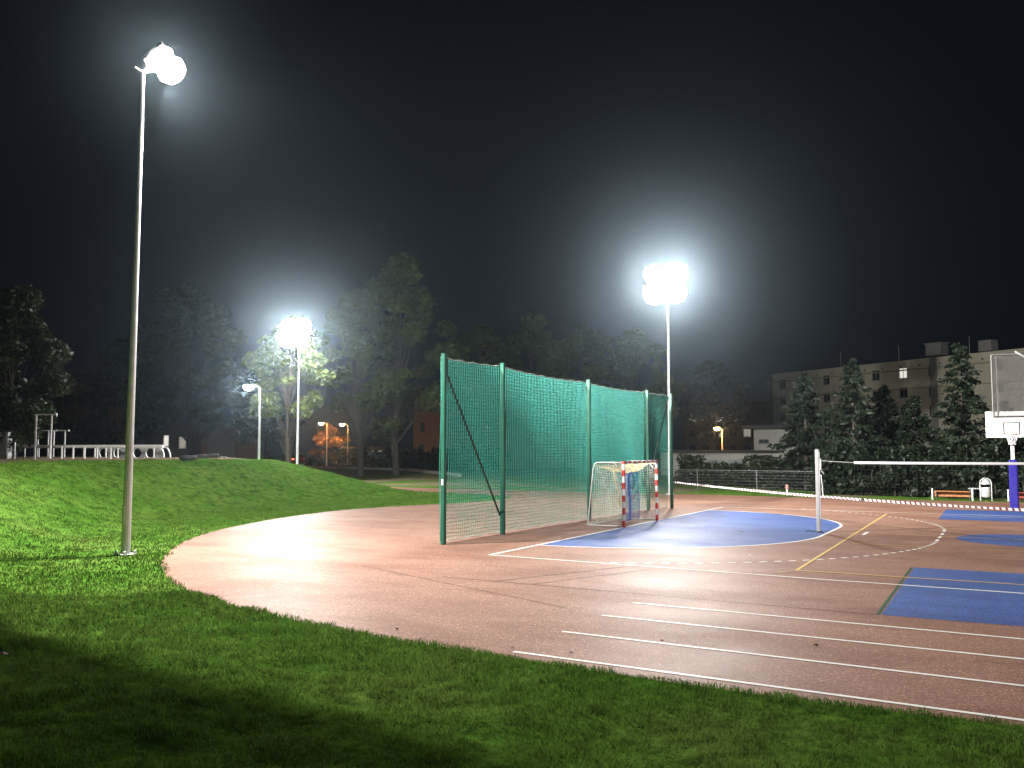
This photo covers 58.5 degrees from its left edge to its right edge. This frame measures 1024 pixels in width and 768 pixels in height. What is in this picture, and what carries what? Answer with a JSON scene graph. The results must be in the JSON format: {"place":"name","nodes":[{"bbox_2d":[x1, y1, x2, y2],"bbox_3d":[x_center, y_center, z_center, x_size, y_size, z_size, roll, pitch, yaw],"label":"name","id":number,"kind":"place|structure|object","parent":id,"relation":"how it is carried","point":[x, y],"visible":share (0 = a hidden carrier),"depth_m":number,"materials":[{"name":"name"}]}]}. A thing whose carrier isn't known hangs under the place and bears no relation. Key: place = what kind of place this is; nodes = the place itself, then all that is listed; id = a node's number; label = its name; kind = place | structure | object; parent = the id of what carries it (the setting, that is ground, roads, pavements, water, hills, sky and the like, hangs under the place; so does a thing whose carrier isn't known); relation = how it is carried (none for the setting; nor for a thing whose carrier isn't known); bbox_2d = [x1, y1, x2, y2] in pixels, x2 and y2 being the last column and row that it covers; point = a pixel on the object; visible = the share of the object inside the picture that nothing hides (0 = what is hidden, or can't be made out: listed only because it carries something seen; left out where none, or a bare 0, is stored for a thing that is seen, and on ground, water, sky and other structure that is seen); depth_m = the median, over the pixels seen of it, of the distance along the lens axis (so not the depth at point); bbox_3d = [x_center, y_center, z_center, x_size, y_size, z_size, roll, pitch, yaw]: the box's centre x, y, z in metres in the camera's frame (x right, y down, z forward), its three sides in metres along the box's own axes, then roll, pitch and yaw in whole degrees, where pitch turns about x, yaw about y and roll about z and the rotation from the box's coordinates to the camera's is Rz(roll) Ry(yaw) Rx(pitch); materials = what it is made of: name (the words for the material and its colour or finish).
{"place":"outdoors","nodes":[
{"label":"outdoors","id":0,"kind":"place"},
{"bbox_2d":[95,446,170,457],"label":"play tunnel","id":1,"kind":"structure","parent":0,"point":[159,452],"depth_m":54.00,"materials":[{"name":"white paint"}]},
{"bbox_2d":[303,465,537,473],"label":"road","id":2,"kind":"structure","parent":0,"point":[469,471],"depth_m":91.19,"materials":[{"name":"grey asphalt"}]},
{"bbox_2d":[292,454,311,465],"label":"parked car","id":3,"kind":"object","parent":2,"relation":"on","point":[304,459],"visible":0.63,"depth_m":122.17,"materials":[{"name":"paint"}]},
{"bbox_2d":[0,454,1023,767],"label":"ground","id":4,"kind":"structure","parent":0,"point":[272,476],"depth_m":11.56,"materials":[{"name":"green plant"}]},
{"bbox_2d":[0,432,11,458],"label":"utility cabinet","id":5,"kind":"object","parent":4,"relation":"on","point":[5,451],"visible":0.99,"depth_m":49.79,"materials":[{"name":"metal"}]},
{"bbox_2d":[0,284,76,457],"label":"tree","id":6,"kind":"object","parent":4,"relation":"on","point":[25,332],"visible":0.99,"depth_m":51.74,"materials":[{"name":"green plant"}]},
{"bbox_2d":[36,430,52,456],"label":"exercise bars","id":7,"kind":"object","parent":4,"relation":"on","point":[47,443],"visible":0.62,"depth_m":57.99,"materials":[{"name":"white paint"}]},
{"bbox_2d":[34,413,56,459],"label":"exercise bars","id":8,"kind":"object","parent":4,"relation":"on","point":[51,422],"visible":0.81,"depth_m":47.02,"materials":[{"name":"white paint"}]},
{"bbox_2d":[52,430,69,456],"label":"exercise bars","id":9,"kind":"object","parent":4,"relation":"on","point":[64,440],"visible":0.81,"depth_m":57.53,"materials":[{"name":"white paint"}]},
{"bbox_2d":[36,374,127,456],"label":"apartment block","id":10,"kind":"structure","parent":4,"relation":"on","point":[70,412],"depth_m":119.81,"materials":[{"name":"concrete"}]},
{"bbox_2d":[62,443,73,455],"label":"window","id":11,"kind":"structure","parent":10,"relation":"in","point":[68,451],"depth_m":118.58,"materials":[{"name":"glass"}]},
{"bbox_2d":[62,419,74,430],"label":"window","id":12,"kind":"structure","parent":10,"relation":"in","point":[68,424],"depth_m":118.78,"materials":[{"name":"glass"}]},
{"bbox_2d":[63,394,74,405],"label":"window","id":13,"kind":"structure","parent":10,"relation":"in","point":[69,399],"depth_m":119.02,"materials":[{"name":"glass"}]},
{"bbox_2d":[76,444,87,454],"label":"window","id":14,"kind":"structure","parent":10,"relation":"in","point":[79,451],"depth_m":119.66,"materials":[{"name":"glass"}]},
{"bbox_2d":[91,444,101,454],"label":"window","id":15,"kind":"structure","parent":10,"relation":"in","point":[92,449],"depth_m":120.74,"materials":[{"name":"glass"}]},
{"bbox_2d":[106,420,116,428],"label":"window","id":16,"kind":"structure","parent":10,"relation":"in","point":[108,423],"depth_m":122.40,"materials":[{"name":"glass"}]},
{"bbox_2d":[22,445,163,458],"bbox_3d":[-25.255,3.876,51.752,12.222,0.857,4.551,-2,-4,21],"label":"railing","id":17,"kind":"object","parent":4,"relation":"on","point":[84,447],"visible":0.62,"depth_m":53.18,"materials":[{"name":"grey metal"}]},
{"bbox_2d":[72,336,183,455],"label":"linden tree","id":18,"kind":"object","parent":4,"relation":"on","point":[112,362],"visible":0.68,"depth_m":98.16,"materials":[{"name":"green plant"}]},
{"bbox_2d":[115,41,184,555],"bbox_3d":[-8.536,-2.090,21.834,0.881,12.180,1.114,-1,-4,29],"label":"floodlight pole","id":19,"kind":"object","parent":4,"relation":"on","point":[163,62],"visible":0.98,"depth_m":21.58,"materials":[{"name":"metal"}]},
{"bbox_2d":[121,505,124,522],"bbox_3d":[-9.017,3.020,21.200,0.090,0.420,0.030,-1,-4,29],"label":"access door","id":20,"kind":"structure","parent":19,"relation":"in","point":[123,506],"depth_m":21.18,"materials":[{"name":"metal"}]},
{"bbox_2d":[143,423,211,457],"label":"house","id":21,"kind":"structure","parent":4,"relation":"on","point":[172,440],"depth_m":112.04,"materials":[{"name":"white paint"}]},
{"bbox_2d":[163,435,168,446],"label":"window","id":22,"kind":"structure","parent":21,"relation":"in","point":[165,437],"depth_m":112.00,"materials":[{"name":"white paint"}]},
{"bbox_2d":[179,437,185,448],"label":"window","id":23,"kind":"structure","parent":21,"relation":"in","point":[182,443],"depth_m":111.97,"materials":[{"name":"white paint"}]},
{"bbox_2d":[179,456,196,459],"bbox_3d":[-15.933,3.633,44.973,0.840,0.220,0.834,-2,-5,29],"label":"tyre","id":24,"kind":"object","parent":4,"relation":"on","point":[187,457],"visible":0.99,"depth_m":44.62,"materials":[{"name":"black rubber"}]},
{"bbox_2d":[135,281,250,455],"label":"linden tree","id":25,"kind":"object","parent":4,"relation":"on","point":[192,297],"visible":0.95,"depth_m":96.61,"materials":[{"name":"green plant"}]},
{"bbox_2d":[196,455,208,458],"bbox_3d":[-16.429,3.860,48.475,0.660,0.220,0.655,-2,-5,29],"label":"tyre","id":26,"kind":"object","parent":4,"relation":"on","point":[202,456],"visible":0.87,"depth_m":48.20,"materials":[{"name":"black rubber"}]},
{"bbox_2d":[207,454,218,457],"bbox_3d":[-16.690,3.995,50.978,0.660,0.220,0.655,-2,-5,29],"label":"tyre","id":27,"kind":"object","parent":4,"relation":"on","point":[213,455],"visible":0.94,"depth_m":50.70,"materials":[{"name":"black rubber"}]},
{"bbox_2d":[202,427,257,458],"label":"house","id":28,"kind":"structure","parent":4,"relation":"on","point":[222,441],"depth_m":98.07,"materials":[{"name":"grey"}]},
{"bbox_2d":[243,384,260,458],"bbox_3d":[-16.052,2.742,56.159,1.162,5.470,0.622,-2,-5,29],"label":"street lamp","id":29,"kind":"object","parent":4,"relation":"on","point":[248,386],"visible":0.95,"depth_m":56.14,"materials":[{"name":"metal"}]},
{"bbox_2d":[210,363,307,458],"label":"linden tree","id":30,"kind":"object","parent":4,"relation":"on","point":[239,401],"visible":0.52,"depth_m":90.69,"materials":[{"name":"green plant"}]},
{"bbox_2d":[241,315,335,462],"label":"linden tree","id":31,"kind":"object","parent":4,"relation":"on","point":[269,351],"visible":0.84,"depth_m":65.44,"materials":[{"name":"green plant"}]},
{"bbox_2d":[279,319,310,464],"bbox_3d":[-14.613,1.236,61.504,2.135,11.218,1.738,2,-4,-22],"label":"floodlight pole","id":32,"kind":"object","parent":4,"relation":"on","point":[296,331],"visible":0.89,"depth_m":61.61,"materials":[{"name":"metal"}]},
{"bbox_2d":[319,422,326,465],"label":"street lamp","id":33,"kind":"object","parent":4,"relation":"on","point":[320,423],"visible":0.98,"depth_m":117.78,"materials":[{"name":"metal"}]},
{"bbox_2d":[307,422,350,465],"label":"street tree","id":34,"kind":"object","parent":4,"relation":"on","point":[336,441],"visible":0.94,"depth_m":120.58,"materials":[{"name":"orange plant"}]},
{"bbox_2d":[340,423,347,462],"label":"street lamp","id":35,"kind":"object","parent":4,"relation":"on","point":[341,424],"visible":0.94,"depth_m":117.82,"materials":[{"name":"metal"}]},
{"bbox_2d":[309,287,410,475],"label":"linden tree","id":36,"kind":"object","parent":4,"relation":"on","point":[354,305],"visible":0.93,"depth_m":79.90,"materials":[{"name":"green plant"}]},
{"bbox_2d":[341,447,408,464],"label":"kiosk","id":37,"kind":"object","parent":4,"relation":"on","point":[400,449],"visible":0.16,"depth_m":119.84,"materials":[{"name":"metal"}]},
{"bbox_2d":[308,466,461,476],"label":"kerb wall","id":38,"kind":"structure","parent":4,"relation":"on","point":[402,469],"depth_m":100.53,"materials":[{"name":"concrete"}]},
{"bbox_2d":[339,252,470,474],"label":"linden tree","id":39,"kind":"object","parent":4,"relation":"on","point":[410,332],"visible":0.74,"depth_m":83.82,"materials":[{"name":"green plant"}]},
{"bbox_2d":[313,446,511,471],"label":"hedge","id":40,"kind":"object","parent":4,"relation":"on","point":[420,459],"visible":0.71,"depth_m":106.88,"materials":[{"name":"green plant"}]},
{"bbox_2d":[442,323,517,470],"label":"linden tree","id":41,"kind":"object","parent":4,"relation":"on","point":[477,339],"visible":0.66,"depth_m":95.40,"materials":[{"name":"green plant"}]},
{"bbox_2d":[412,379,582,468],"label":"apartment block","id":42,"kind":"structure","parent":4,"relation":"on","point":[426,431],"depth_m":112.72,"materials":[{"name":"concrete"}]},
{"bbox_2d":[420,422,424,432],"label":"window","id":43,"kind":"structure","parent":42,"relation":"in","point":[422,424],"depth_m":125.68,"materials":[{"name":"glass"}]},
{"bbox_2d":[461,443,466,450],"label":"window","id":44,"kind":"structure","parent":42,"relation":"in","point":[464,444],"depth_m":115.47,"materials":[{"name":"glass"}]},
{"bbox_2d":[490,311,568,470],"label":"linden tree","id":45,"kind":"object","parent":4,"relation":"on","point":[532,323],"visible":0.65,"depth_m":99.90,"materials":[{"name":"green plant"}]},
{"bbox_2d":[538,323,628,470],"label":"linden tree","id":46,"kind":"object","parent":4,"relation":"on","point":[584,341],"visible":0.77,"depth_m":96.98,"materials":[{"name":"green plant"}]},
{"bbox_2d":[593,327,686,465],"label":"linden tree","id":47,"kind":"object","parent":4,"relation":"on","point":[642,352],"visible":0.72,"depth_m":101.28,"materials":[{"name":"green plant"}]},
{"bbox_2d":[674,359,754,449],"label":"linden tree","id":48,"kind":"object","parent":4,"relation":"on","point":[710,413],"visible":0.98,"depth_m":115.94,"materials":[{"name":"green plant"}]},
{"bbox_2d":[658,450,781,476],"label":"garage row","id":49,"kind":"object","parent":4,"relation":"on","point":[727,456],"visible":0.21,"depth_m":77.94,"materials":[{"name":"white paint"}]},
{"bbox_2d":[705,460,723,475],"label":"garage door","id":50,"kind":"structure","parent":49,"relation":"in","point":[718,461],"depth_m":77.84,"materials":[{"name":"metal"}]},
{"bbox_2d":[727,460,741,476],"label":"garage door","id":51,"kind":"structure","parent":49,"relation":"in","point":[728,461],"depth_m":77.84,"materials":[{"name":"metal"}]},
{"bbox_2d":[686,401,766,449],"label":"apartment block","id":52,"kind":"structure","parent":4,"relation":"on","point":[743,439],"depth_m":167.78,"materials":[{"name":"concrete"}]},
{"bbox_2d":[688,429,695,437],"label":"window","id":53,"kind":"structure","parent":52,"relation":"in","point":[691,432],"depth_m":171.61,"materials":[{"name":"glass"}]},
{"bbox_2d":[689,445,695,449],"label":"window","id":54,"kind":"structure","parent":52,"relation":"in","point":[691,447],"depth_m":171.40,"materials":[{"name":"glass"}]},
{"bbox_2d":[702,445,709,449],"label":"window","id":55,"kind":"structure","parent":52,"relation":"in","point":[704,447],"depth_m":170.30,"materials":[{"name":"glass"}]},
{"bbox_2d":[729,431,736,436],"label":"window","id":56,"kind":"structure","parent":52,"relation":"in","point":[731,434],"depth_m":168.17,"materials":[{"name":"glass"}]},
{"bbox_2d":[730,445,736,449],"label":"window","id":57,"kind":"structure","parent":52,"relation":"in","point":[732,447],"depth_m":167.88,"materials":[{"name":"glass"}]},
{"bbox_2d":[743,429,750,436],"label":"window","id":58,"kind":"structure","parent":52,"relation":"in","point":[746,432],"depth_m":166.96,"materials":[{"name":"white glass"}]},
{"bbox_2d":[743,413,750,420],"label":"window","id":59,"kind":"structure","parent":52,"relation":"in","point":[748,415],"depth_m":167.02,"materials":[{"name":"glass"}]},
{"bbox_2d":[744,445,750,449],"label":"window","id":60,"kind":"structure","parent":52,"relation":"in","point":[746,447],"depth_m":166.74,"materials":[{"name":"glass"}]},
{"bbox_2d":[757,413,764,420],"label":"window","id":61,"kind":"structure","parent":52,"relation":"in","point":[760,416],"depth_m":165.99,"materials":[{"name":"glass"}]},
{"bbox_2d":[641,469,813,491],"bbox_3d":[12.329,5.643,53.159,10.230,1.300,0.051,-2,-5,30],"label":"fence","id":62,"kind":"object","parent":4,"relation":"on","point":[756,478],"visible":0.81,"depth_m":52.82,"materials":[{"name":"metal"}]},
{"bbox_2d":[674,452,828,488],"bbox_3d":[15.761,5.576,57.706,2.462,2.520,13.272,3,-5,-41],"label":"hedge","id":63,"kind":"object","parent":4,"relation":"on","point":[722,479],"visible":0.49,"depth_m":59.32,"materials":[{"name":"green plant"}]},
{"bbox_2d":[742,425,819,462],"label":"outbuilding","id":64,"kind":"structure","parent":4,"relation":"on","point":[765,436],"depth_m":91.28,"materials":[{"name":"white paint"}]},
{"bbox_2d":[758,439,768,443],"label":"window","id":65,"kind":"structure","parent":64,"relation":"in","point":[761,441],"depth_m":91.50,"materials":[{"name":"glass"}]},
{"bbox_2d":[757,371,835,490],"bbox_3d":[17.241,3.122,54.154,5.491,7.756,5.166,4,-6,-45],"label":"spruce tree","id":66,"kind":"object","parent":4,"relation":"on","point":[792,437],"visible":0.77,"depth_m":53.85,"materials":[{"name":"green plant"}]},
{"bbox_2d":[803,357,893,491],"bbox_3d":[19.225,2.634,51.997,5.055,8.384,5.547,-3,-5,33],"label":"spruce tree","id":67,"kind":"object","parent":4,"relation":"on","point":[854,398],"visible":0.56,"depth_m":51.96,"materials":[{"name":"green plant"}]},
{"bbox_2d":[858,384,904,482],"bbox_3d":[22.005,3.362,55.012,5.108,6.717,4.620,0,-4,5],"label":"spruce tree","id":68,"kind":"object","parent":4,"relation":"on","point":[889,431],"visible":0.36,"depth_m":54.90,"materials":[{"name":"green plant"}]},
{"bbox_2d":[767,339,1023,460],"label":"apartment building","id":69,"kind":"structure","parent":4,"relation":"on","point":[903,381],"depth_m":123.73,"materials":[{"name":"beige paint"}]},
{"bbox_2d":[779,396,785,405],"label":"window","id":70,"kind":"structure","parent":69,"relation":"in","point":[782,400],"depth_m":147.90,"materials":[{"name":"black glass"}]},
{"bbox_2d":[779,379,785,388],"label":"window","id":71,"kind":"structure","parent":69,"relation":"in","point":[782,384],"depth_m":147.88,"materials":[{"name":"black glass"}]},
{"bbox_2d":[780,413,786,421],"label":"window","id":72,"kind":"structure","parent":69,"relation":"in","point":[782,415],"depth_m":147.79,"materials":[{"name":"black glass"}]},
{"bbox_2d":[822,375,829,385],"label":"window","id":73,"kind":"structure","parent":69,"relation":"in","point":[826,381],"depth_m":139.42,"materials":[{"name":"black glass"}]},
{"bbox_2d":[823,393,830,402],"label":"window","id":74,"kind":"structure","parent":69,"relation":"in","point":[826,398],"depth_m":139.28,"materials":[{"name":"black glass"}]},
{"bbox_2d":[871,370,880,381],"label":"window","id":75,"kind":"structure","parent":69,"relation":"in","point":[875,377],"depth_m":130.84,"materials":[{"name":"black glass"}]},
{"bbox_2d":[899,387,907,398],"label":"window","id":76,"kind":"structure","parent":69,"relation":"in","point":[903,393],"depth_m":126.44,"materials":[{"name":"black glass"}]},
{"bbox_2d":[899,367,907,378],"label":"window","id":77,"kind":"structure","parent":69,"relation":"in","point":[902,374],"depth_m":126.55,"materials":[{"name":"white glass"}]},
{"bbox_2d":[993,358,1003,371],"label":"window","id":78,"kind":"structure","parent":69,"relation":"in","point":[1000,364],"depth_m":113.54,"materials":[{"name":"grey glass"}]},
{"bbox_2d":[994,380,1003,392],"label":"window","id":79,"kind":"structure","parent":69,"relation":"in","point":[1000,385],"depth_m":113.32,"materials":[{"name":"grey glass"}]},
{"bbox_2d":[887,395,944,492],"bbox_3d":[23.101,3.659,52.855,5.905,6.165,5.251,1,-4,-15],"label":"spruce tree","id":80,"kind":"object","parent":4,"relation":"on","point":[912,409],"visible":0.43,"depth_m":52.87,"materials":[{"name":"green plant"}]},
{"bbox_2d":[810,435,1023,498],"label":"hedge","id":81,"kind":"object","parent":4,"relation":"on","point":[848,484],"visible":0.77,"depth_m":46.48,"materials":[{"name":"green plant"}]},
{"bbox_2d":[931,488,973,500],"bbox_3d":[21.144,5.309,43.852,1.800,0.590,0.528,-2,-5,29],"label":"bench","id":82,"kind":"object","parent":4,"relation":"on","point":[939,493],"visible":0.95,"depth_m":43.98,"materials":[{"name":"white paint"}]},
{"bbox_2d":[915,343,1018,487],"bbox_3d":[24.696,2.137,50.898,5.676,9.032,6.189,-1,-4,18],"label":"spruce tree","id":83,"kind":"object","parent":4,"relation":"on","point":[955,410],"visible":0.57,"depth_m":50.95,"materials":[{"name":"green plant"}]},
{"bbox_2d":[979,478,991,500],"bbox_3d":[22.279,4.970,42.957,0.395,1.106,0.395,1,-4,-16],"label":"litter bin","id":84,"kind":"object","parent":4,"relation":"on","point":[985,492],"visible":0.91,"depth_m":42.84,"materials":[{"name":"metal"}]},
{"bbox_2d":[969,400,1023,458],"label":"spruce tree","id":85,"kind":"object","parent":4,"relation":"on","point":[1004,406],"visible":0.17,"depth_m":53.78,"materials":[{"name":"green plant"}]},
{"bbox_2d":[1007,490,1023,500],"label":"bench","id":86,"kind":"object","parent":4,"relation":"on","point":[1020,493],"visible":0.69,"depth_m":42.63,"materials":[{"name":"white paint"}]},
{"bbox_2d":[1016,444,1023,485],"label":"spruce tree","id":87,"kind":"object","parent":4,"relation":"on","point":[1020,450],"visible":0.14,"depth_m":53.35,"materials":[{"name":"green plant"}]},
{"bbox_2d":[0,0,1023,455],"label":"sky","id":88,"kind":"structure","parent":0,"point":[828,178],"materials":[{"name":"black"}]},
{"bbox_2d":[162,487,1023,726],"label":"sports court","id":89,"kind":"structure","parent":0,"point":[307,566],"depth_m":16.27,"materials":[{"name":"red rubber"}]},
{"bbox_2d":[439,353,673,544],"bbox_3d":[2.297,2.201,31.342,0.523,5.002,16.981,-2,-5,30],"label":"ball stop net","id":90,"kind":"object","parent":89,"relation":"on","point":[615,410],"visible":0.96,"depth_m":28.61,"materials":[{"name":"green fabric"}]},
{"bbox_2d":[360,565,877,614],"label":"repaired court lines","id":91,"kind":"object","parent":89,"relation":"on","point":[599,590],"visible":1,"depth_m":16.49,"materials":[{"name":"paint"}]},
{"bbox_2d":[587,460,658,526],"bbox_3d":[3.740,3.612,30.643,1.316,2.080,3.160,-2,-5,29],"label":"handball goal","id":92,"kind":"object","parent":89,"relation":"on","point":[628,468],"visible":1,"depth_m":30.56,"materials":[{"name":"white paint"}]},
{"bbox_2d":[643,263,686,494],"bbox_3d":[8.269,-0.270,48.956,2.370,12.364,1.083,-2,-5,29],"label":"floodlight pole","id":93,"kind":"object","parent":89,"relation":"on","point":[665,284],"visible":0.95,"depth_m":49.06,"materials":[{"name":"metal"}]},
{"bbox_2d":[489,507,1023,720],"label":"white court lines","id":94,"kind":"object","parent":89,"relation":"on","point":[841,525],"visible":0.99,"depth_m":11.77,"materials":[{"name":"paint"}]},
{"bbox_2d":[542,509,1023,625],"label":"blue court surface","id":95,"kind":"object","parent":89,"relation":"on","point":[712,528],"visible":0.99,"depth_m":24.05,"materials":[{"name":"rubber"}]},
{"bbox_2d":[815,449,823,531],"bbox_3d":[9.202,3.193,27.362,0.338,2.470,0.256,-2,-5,29],"label":"volleyball post","id":96,"kind":"object","parent":95,"relation":"on","point":[818,464],"visible":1,"depth_m":27.33,"materials":[{"name":"metal"}]},
{"bbox_2d":[821,460,1023,499],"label":"volleyball net","id":97,"kind":"object","parent":96,"relation":"attached to","point":[971,463],"visible":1,"depth_m":25.70,"materials":[{"name":"fabric"}]},
{"bbox_2d":[990,351,1023,417],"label":"basketball hoop","id":98,"kind":"object","parent":95,"relation":"on","point":[992,379],"visible":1,"depth_m":14.33,"materials":[{"name":"metal"}]},
{"bbox_2d":[876,567,912,613],"bbox_3d":[6.985,3.676,16.555,0.050,0.001,6.190,-2,-5,28],"label":"green court line","id":99,"kind":"object","parent":89,"relation":"on","point":[892,594],"visible":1,"depth_m":15.91,"materials":[{"name":"paint"}]},
{"bbox_2d":[796,514,1023,584],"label":"yellow court lines","id":100,"kind":"object","parent":89,"relation":"on","point":[805,564],"visible":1,"depth_m":22.58,"materials":[{"name":"paint"}]},
{"bbox_2d":[985,411,1023,507],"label":"basketball hoop","id":101,"kind":"object","parent":89,"relation":"on","point":[1011,427],"visible":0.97,"depth_m":35.98,"materials":[{"name":"metal"}]},
{"bbox_3d":[13.048,3.486,21.558,0.360,1.080,0.355,-2,-5,29],"label":"barrier stake","id":102,"kind":"object","parent":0,"visible":0},
{"bbox_2d":[673,481,1023,510],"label":"barrier tape","id":103,"kind":"object","parent":102,"relation":"attached to","point":[921,503],"visible":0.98,"depth_m":27.53,"materials":[{"name":"white plastic"}]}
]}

